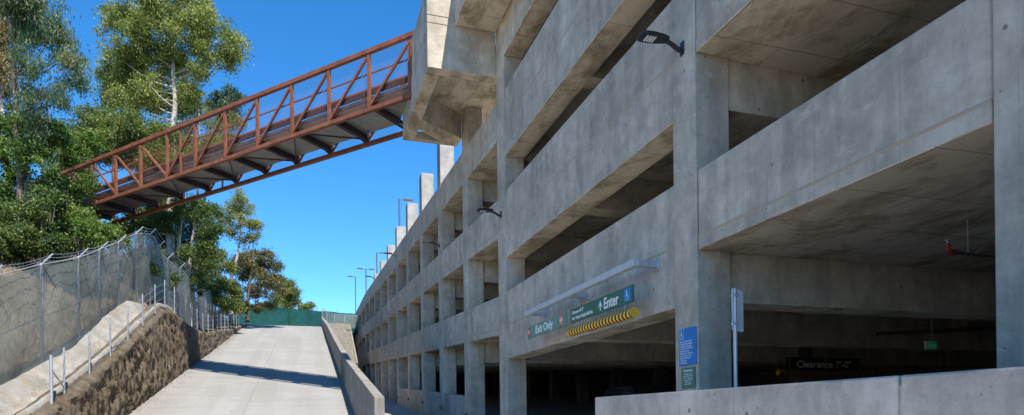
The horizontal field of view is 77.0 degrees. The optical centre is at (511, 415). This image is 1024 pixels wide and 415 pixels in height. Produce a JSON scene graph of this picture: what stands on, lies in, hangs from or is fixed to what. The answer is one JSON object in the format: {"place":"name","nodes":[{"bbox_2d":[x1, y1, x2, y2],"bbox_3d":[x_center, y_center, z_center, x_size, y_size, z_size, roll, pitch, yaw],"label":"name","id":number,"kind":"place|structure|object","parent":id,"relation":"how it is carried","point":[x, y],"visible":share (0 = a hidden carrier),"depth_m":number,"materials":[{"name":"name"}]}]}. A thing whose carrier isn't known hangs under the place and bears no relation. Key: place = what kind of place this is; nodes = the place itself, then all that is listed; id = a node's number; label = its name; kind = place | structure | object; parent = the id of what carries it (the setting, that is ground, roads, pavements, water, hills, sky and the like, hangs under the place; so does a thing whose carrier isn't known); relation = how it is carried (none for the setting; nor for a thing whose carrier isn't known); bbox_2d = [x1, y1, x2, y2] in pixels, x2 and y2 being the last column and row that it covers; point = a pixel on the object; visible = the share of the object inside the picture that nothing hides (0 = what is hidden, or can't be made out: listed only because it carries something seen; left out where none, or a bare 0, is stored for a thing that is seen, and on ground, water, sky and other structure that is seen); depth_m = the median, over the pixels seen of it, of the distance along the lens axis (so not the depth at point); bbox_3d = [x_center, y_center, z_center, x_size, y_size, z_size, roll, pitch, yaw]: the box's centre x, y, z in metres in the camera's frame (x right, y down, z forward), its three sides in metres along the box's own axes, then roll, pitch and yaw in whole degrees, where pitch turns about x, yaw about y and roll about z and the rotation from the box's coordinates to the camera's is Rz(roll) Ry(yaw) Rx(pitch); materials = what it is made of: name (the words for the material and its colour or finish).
{"place":"outdoors","nodes":[
{"label":"outdoors","id":0,"kind":"place"},
{"bbox_2d":[0,229,233,382],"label":"hillside","id":1,"kind":"structure","parent":0,"point":[145,303],"depth_m":26.03,"materials":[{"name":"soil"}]},
{"bbox_2d":[0,9,28,174],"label":"eucalyptus tree","id":2,"kind":"object","parent":1,"relation":"on","point":[4,40],"visible":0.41,"depth_m":32.77,"materials":[{"name":"green plant"}]},
{"bbox_2d":[0,195,50,264],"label":"shrub","id":3,"kind":"object","parent":1,"relation":"on","point":[10,244],"visible":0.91,"depth_m":26.64,"materials":[{"name":"green plant"}]},
{"bbox_2d":[0,91,81,232],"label":"leafy tree","id":4,"kind":"object","parent":1,"relation":"on","point":[39,154],"visible":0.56,"depth_m":30.17,"materials":[{"name":"green plant"}]},
{"bbox_2d":[12,181,75,286],"bbox_3d":[-20.253,-7.927,27.797,2.299,4.898,3.726,-1,0,-36],"label":"shrub","id":5,"kind":"object","parent":1,"relation":"on","point":[53,240],"visible":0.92,"depth_m":27.22,"materials":[{"name":"green plant"}]},
{"bbox_2d":[0,0,101,226],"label":"eucalyptus tree","id":6,"kind":"object","parent":1,"relation":"on","point":[22,13],"visible":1,"depth_m":29.27,"materials":[{"name":"green plant"}]},
{"bbox_2d":[18,171,93,261],"bbox_3d":[-20.832,-9.073,30.287,3.882,4.683,2.789,-1,0,20],"label":"shrub","id":7,"kind":"object","parent":1,"relation":"on","point":[42,180],"visible":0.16,"depth_m":29.81,"materials":[{"name":"green plant"}]},
{"bbox_2d":[37,107,117,258],"bbox_3d":[-24.890,-13.328,37.068,4.702,8.979,4.501,-1,0,-18],"label":"leafy tree","id":8,"kind":"object","parent":1,"relation":"on","point":[87,139],"visible":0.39,"depth_m":36.53,"materials":[{"name":"green plant"}]},
{"bbox_2d":[41,251,124,297],"bbox_3d":[-19.428,-6.080,28.514,3.582,2.607,2.978,-1,0,11],"label":"shrub","id":9,"kind":"object","parent":1,"relation":"on","point":[56,263],"visible":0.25,"depth_m":28.05,"materials":[{"name":"green plant"}]},
{"bbox_2d":[64,171,103,257],"bbox_3d":[-21.782,-9.769,32.404,1.894,5.277,4.097,-1,0,-40],"label":"young tree","id":10,"kind":"object","parent":1,"relation":"on","point":[78,186],"visible":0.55,"depth_m":32.07,"materials":[{"name":"green plant"}]},
{"bbox_2d":[57,201,135,295],"bbox_3d":[-19.107,-7.543,29.384,4.643,4.712,2.716,-1,0,34],"label":"shrub","id":11,"kind":"object","parent":1,"relation":"on","point":[79,221],"visible":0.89,"depth_m":28.89,"materials":[{"name":"green plant"}]},
{"bbox_2d":[0,227,232,384],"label":"screened fence","id":12,"kind":"object","parent":1,"relation":"on","point":[40,295],"visible":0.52,"depth_m":22.88,"materials":[{"name":"grey metal"}]},
{"bbox_2d":[48,98,192,287],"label":"spreading tree","id":13,"kind":"object","parent":1,"relation":"on","point":[124,136],"visible":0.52,"depth_m":41.34,"materials":[{"name":"green plant"}]},
{"bbox_2d":[120,245,165,297],"bbox_3d":[-19.583,-7.472,33.955,3.472,3.374,1.931,-1,0,42],"label":"shrub","id":14,"kind":"object","parent":1,"relation":"on","point":[154,270],"visible":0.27,"depth_m":33.90,"materials":[{"name":"green plant"}]},
{"bbox_2d":[116,198,178,294],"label":"spreading tree","id":15,"kind":"object","parent":1,"relation":"on","point":[131,229],"visible":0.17,"depth_m":46.99,"materials":[{"name":"green plant"}]},
{"bbox_2d":[86,57,211,286],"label":"tree","id":16,"kind":"object","parent":1,"relation":"on","point":[181,112],"visible":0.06,"depth_m":49.86,"materials":[{"name":"green plant"}]},
{"bbox_2d":[132,240,185,303],"bbox_3d":[-22.026,-8.356,39.847,3.630,5.377,3.283,-1,0,22],"label":"shrub","id":17,"kind":"object","parent":1,"relation":"on","point":[174,277],"visible":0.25,"depth_m":39.58,"materials":[{"name":"green plant"}]},
{"bbox_2d":[130,193,198,318],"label":"ivy clad tree","id":18,"kind":"object","parent":1,"relation":"on","point":[167,220],"visible":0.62,"depth_m":45.27,"materials":[{"name":"green plant"}]},
{"bbox_2d":[88,0,254,309],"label":"tree","id":19,"kind":"object","parent":1,"relation":"on","point":[137,55],"visible":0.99,"depth_m":45.12,"materials":[{"name":"green plant"}]},
{"bbox_2d":[151,248,203,304],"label":"shrub","id":20,"kind":"object","parent":1,"relation":"on","point":[193,281],"visible":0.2,"depth_m":44.55,"materials":[{"name":"green plant"}]},
{"bbox_2d":[128,122,239,297],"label":"dense tree","id":21,"kind":"object","parent":1,"relation":"on","point":[187,145],"visible":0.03,"depth_m":59.81,"materials":[{"name":"green plant"}]},
{"bbox_2d":[151,208,225,322],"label":"dense tree","id":22,"kind":"object","parent":1,"relation":"on","point":[187,235],"visible":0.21,"depth_m":52.81,"materials":[{"name":"green plant"}]},
{"bbox_2d":[146,102,250,322],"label":"grey gum tree","id":23,"kind":"object","parent":1,"relation":"on","point":[237,118],"visible":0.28,"depth_m":53.51,"materials":[{"name":"green plant"}]},
{"bbox_2d":[181,271,216,322],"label":"shrub","id":24,"kind":"object","parent":1,"relation":"on","point":[202,284],"visible":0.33,"depth_m":45.82,"materials":[{"name":"green plant"}]},
{"bbox_2d":[173,193,229,326],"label":"ivy clad tree","id":25,"kind":"object","parent":1,"relation":"on","point":[204,250],"visible":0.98,"depth_m":44.33,"materials":[{"name":"green plant"}]},
{"bbox_2d":[15,30,413,251],"bbox_3d":[-15.904,-11.704,31.578,29.481,4.652,2.850,-1,0,28],"label":"footbridge","id":26,"kind":"object","parent":1,"relation":"on","point":[297,137],"visible":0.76,"depth_m":28.54,"materials":[{"name":"metal"}]},
{"bbox_2d":[204,281,237,328],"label":"shrub","id":27,"kind":"object","parent":1,"relation":"on","point":[224,304],"visible":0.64,"depth_m":54.83,"materials":[{"name":"green plant"}]},
{"bbox_2d":[200,81,248,319],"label":"conifer tree","id":28,"kind":"object","parent":1,"relation":"on","point":[230,95],"visible":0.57,"depth_m":57.91,"materials":[{"name":"green plant"}]},
{"bbox_2d":[202,242,248,317],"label":"spreading tree","id":29,"kind":"object","parent":1,"relation":"on","point":[232,290],"visible":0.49,"depth_m":56.41,"materials":[{"name":"green plant"}]},
{"bbox_2d":[216,292,245,324],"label":"shrub","id":30,"kind":"object","parent":1,"relation":"on","point":[233,310],"visible":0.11,"depth_m":66.60,"materials":[{"name":"green plant"}]},
{"bbox_2d":[213,187,267,314],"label":"slender tree","id":31,"kind":"object","parent":1,"relation":"on","point":[239,214],"visible":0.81,"depth_m":59.74,"materials":[{"name":"green plant"}]},
{"bbox_2d":[227,246,294,321],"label":"round tree","id":32,"kind":"object","parent":1,"relation":"on","point":[251,268],"visible":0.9,"depth_m":65.74,"materials":[{"name":"green plant"}]},
{"bbox_2d":[198,324,238,333],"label":"dirt shoulder","id":33,"kind":"object","parent":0,"point":[226,326],"visible":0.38,"depth_m":58.13},
{"bbox_2d":[129,325,353,414],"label":"ramp","id":34,"kind":"structure","parent":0,"point":[285,366],"depth_m":32.14,"materials":[{"name":"concrete"}]},
{"bbox_2d":[7,311,348,413],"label":"leaf litter","id":35,"kind":"object","parent":34,"relation":"on","point":[179,378],"visible":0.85,"depth_m":28.25,"materials":[{"name":"brown plant"}]},
{"bbox_2d":[230,306,357,334],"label":"green fence","id":36,"kind":"object","parent":34,"relation":"on","point":[306,320],"visible":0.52,"depth_m":77.64,"materials":[{"name":"green fabric"}]},
{"bbox_2d":[0,0,495,328],"label":"sky","id":37,"kind":"structure","parent":0,"point":[327,220],"materials":[{"name":"blue"}]},
{"bbox_2d":[329,323,356,364],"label":"gravel slope","id":38,"kind":"structure","parent":0,"point":[342,333],"depth_m":72.31,"materials":[{"name":"beige gravel"}]},
{"bbox_2d":[322,308,357,327],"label":"chain link fence","id":39,"kind":"object","parent":38,"relation":"on","point":[339,318],"visible":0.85,"depth_m":76.84,"materials":[{"name":"metal"}]},
{"bbox_2d":[385,398,419,414],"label":"driveway","id":40,"kind":"structure","parent":0,"point":[392,408],"depth_m":39.57,"materials":[{"name":"concrete"}]},
{"bbox_2d":[349,324,358,367],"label":"retaining wall","id":41,"kind":"structure","parent":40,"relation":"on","point":[353,346],"depth_m":69.90,"materials":[{"name":"concrete"}]},
{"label":"pavement","id":42,"kind":"structure","parent":0,"visible":0},
{"bbox_2d":[0,301,177,414],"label":"drainage ditch","id":43,"kind":"object","parent":42,"relation":"on","point":[14,391],"visible":0.69,"depth_m":20.41,"materials":[{"name":"grey concrete"}]},
{"bbox_2d":[731,288,743,386],"bbox_3d":[2.712,0.058,7.618,0.299,3.120,0.087,-1,0,-40],"label":"sign post","id":44,"kind":"object","parent":42,"relation":"on","point":[737,323],"visible":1,"depth_m":7.54,"materials":[{"name":"metal"}]},
{"bbox_2d":[595,366,1023,414],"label":"front wall","id":45,"kind":"structure","parent":42,"relation":"on","point":[997,391],"depth_m":5.03,"materials":[{"name":"concrete"}]},
{"label":"ground","id":46,"kind":"structure","parent":0,"visible":0},
{"bbox_2d":[13,304,247,414],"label":"rock textured wall","id":47,"kind":"structure","parent":46,"relation":"on","point":[160,349],"depth_m":24.92,"materials":[{"name":"brown stone"}]},
{"bbox_2d":[49,280,245,403],"bbox_3d":[-20.717,-5.766,43.848,0.082,11.196,56.726,-1,0,-18],"label":"cable fence","id":48,"kind":"object","parent":47,"relation":"on","point":[51,372],"visible":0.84,"depth_m":21.95,"materials":[{"name":"metal"}]},
{"bbox_2d":[321,317,384,414],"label":"wall","id":49,"kind":"structure","parent":46,"relation":"on","point":[365,396],"depth_m":24.90,"materials":[{"name":"concrete"}]},
{"bbox_2d":[355,0,1023,414],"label":"parking garage","id":50,"kind":"structure","parent":46,"relation":"on","point":[811,178],"depth_m":12.14,"materials":[{"name":"concrete"}]},
{"bbox_2d":[348,276,355,313],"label":"lamp post","id":51,"kind":"object","parent":50,"relation":"on","point":[355,292],"visible":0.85,"depth_m":82.01,"materials":[{"name":"grey metal"}]},
{"bbox_2d":[357,268,374,291],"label":"lamp post","id":52,"kind":"object","parent":50,"relation":"on","point":[366,277],"visible":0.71,"depth_m":70.97,"materials":[{"name":"grey metal"}]},
{"bbox_2d":[376,252,384,273],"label":"lamp post","id":53,"kind":"object","parent":50,"relation":"on","point":[377,261],"visible":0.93,"depth_m":59.48,"materials":[{"name":"grey metal"}]},
{"bbox_2d":[398,198,412,225],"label":"lamp post","id":54,"kind":"object","parent":50,"relation":"on","point":[407,199],"visible":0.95,"depth_m":44.92,"materials":[{"name":"grey metal"}]},
{"bbox_2d":[422,241,439,247],"bbox_3d":[-3.797,-8.079,30.263,0.797,0.267,0.265,-1,0,-18],"label":"wall light","id":55,"kind":"object","parent":50,"relation":"attached to","point":[429,242],"visible":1,"depth_m":30.24,"materials":[{"name":"black metal"}]},
{"bbox_2d":[477,208,501,218],"bbox_3d":[-0.727,-6.516,20.677,0.797,0.267,0.265,-1,0,-18],"label":"wall light","id":56,"kind":"object","parent":50,"relation":"attached to","point":[487,210],"visible":1,"depth_m":20.63,"materials":[{"name":"black metal"}]},
{"bbox_2d":[525,258,659,318],"bbox_3d":[1.498,-2.708,14.334,0.532,0.220,6.010,-1,0,-18],"label":"sign rail","id":57,"kind":"object","parent":50,"relation":"attached to","point":[607,275],"visible":0.93,"depth_m":13.23,"materials":[{"name":"metal"}]},
{"bbox_2d":[527,302,566,338],"bbox_3d":[0.822,-2.353,15.781,0.046,0.637,2.640,-1,0,-18],"label":"exit sign","id":58,"kind":"object","parent":57,"relation":"hanging from","point":[549,324],"visible":1,"depth_m":15.61,"materials":[{"name":"green metal"}]},
{"bbox_2d":[571,270,633,323],"bbox_3d":[1.742,-2.364,12.894,0.046,0.637,2.840,-1,0,-18],"label":"entry sign","id":59,"kind":"object","parent":57,"relation":"hanging from","point":[616,299],"visible":1,"depth_m":12.65,"materials":[{"name":"green metal"}]},
{"bbox_2d":[567,305,638,336],"bbox_3d":[1.748,-1.896,12.900,0.196,0.295,2.915,-1,0,-18],"label":"clearance bar","id":60,"kind":"object","parent":59,"relation":"hanging from","point":[623,315],"visible":1,"depth_m":12.50,"materials":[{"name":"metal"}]},
{"bbox_2d":[602,386,669,396],"bbox_3d":[4.728,-0.296,23.381,2.106,1.616,4.510,-1,0,-18],"label":"parked car","id":61,"kind":"object","parent":50,"relation":"on","point":[622,390],"visible":0.09,"depth_m":22.89,"materials":[{"name":"paint"}]},
{"bbox_2d":[637,30,683,56],"bbox_3d":[2.474,-6.154,10.634,0.797,0.267,0.265,-1,0,-18],"label":"wall light","id":62,"kind":"object","parent":50,"relation":"attached to","point":[649,36],"visible":1,"depth_m":10.60,"materials":[{"name":"black metal"}]},
{"bbox_2d":[679,326,696,366],"bbox_3d":[2.921,-1.148,10.694,0.015,0.625,0.500,-1,0,-18],"label":"notice sign","id":63,"kind":"object","parent":50,"relation":"attached to","point":[687,346],"visible":1,"depth_m":10.67,"materials":[{"name":"blue metal"}]},
{"bbox_2d":[681,367,695,388],"bbox_3d":[2.930,-0.628,10.684,0.015,0.345,0.400,-1,0,-18],"label":"warning sign","id":64,"kind":"object","parent":50,"relation":"attached to","point":[688,377],"visible":1,"depth_m":10.67,"materials":[{"name":"green metal"}]},
{"bbox_2d":[786,357,860,370],"bbox_3d":[11.395,-2.217,23.482,3.358,1.160,0.036,-1,0,-18],"label":"clearance sign","id":65,"kind":"object","parent":50,"relation":"hanging from","point":[814,363],"visible":0.98,"depth_m":23.44,"materials":[{"name":"metal"}]},
{"bbox_2d":[776,347,872,375],"bbox_3d":[11.259,-2.114,23.111,4.140,1.368,0.208,-1,0,-18],"label":"clearance bar","id":66,"kind":"object","parent":50,"relation":"hanging from","point":[789,372],"visible":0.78,"depth_m":23.00,"materials":[{"name":"metal"}]},
{"bbox_2d":[924,318,936,349],"bbox_3d":[9.928,-2.177,15.244,0.340,1.204,0.066,-1,0,-18],"label":"exit light","id":67,"kind":"object","parent":50,"relation":"hanging from","point":[932,345],"visible":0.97,"depth_m":15.22,"materials":[{"name":"green plastic"}]},
{"bbox_2d":[873,316,995,335],"bbox_3d":[11.365,-2.441,16.954,4.032,0.712,0.136,-1,0,-9],"label":"fire pipe","id":68,"kind":"object","parent":50,"relation":"hanging from","point":[961,329],"visible":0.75,"depth_m":16.88,"materials":[{"name":"metal"}]},
{"bbox_2d":[943,219,994,258],"bbox_3d":[7.846,-2.498,9.517,4.054,0.516,0.109,-1,0,-20],"label":"sprinkler pipe","id":69,"kind":"object","parent":50,"relation":"hanging from","point":[949,250],"visible":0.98,"depth_m":8.95,"materials":[{"name":"metal"}]},
{"label":"plateau","id":70,"kind":"structure","parent":0,"visible":0},
{"bbox_2d":[268,277,304,323],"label":"round tree","id":71,"kind":"object","parent":70,"relation":"on","point":[291,300],"visible":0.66,"depth_m":82.87,"materials":[{"name":"green plant"}]},
{"bbox_2d":[297,300,318,309],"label":"round tree","id":72,"kind":"object","parent":70,"relation":"on","point":[308,305],"visible":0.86,"depth_m":91.68,"materials":[{"name":"green plant"}]}
]}

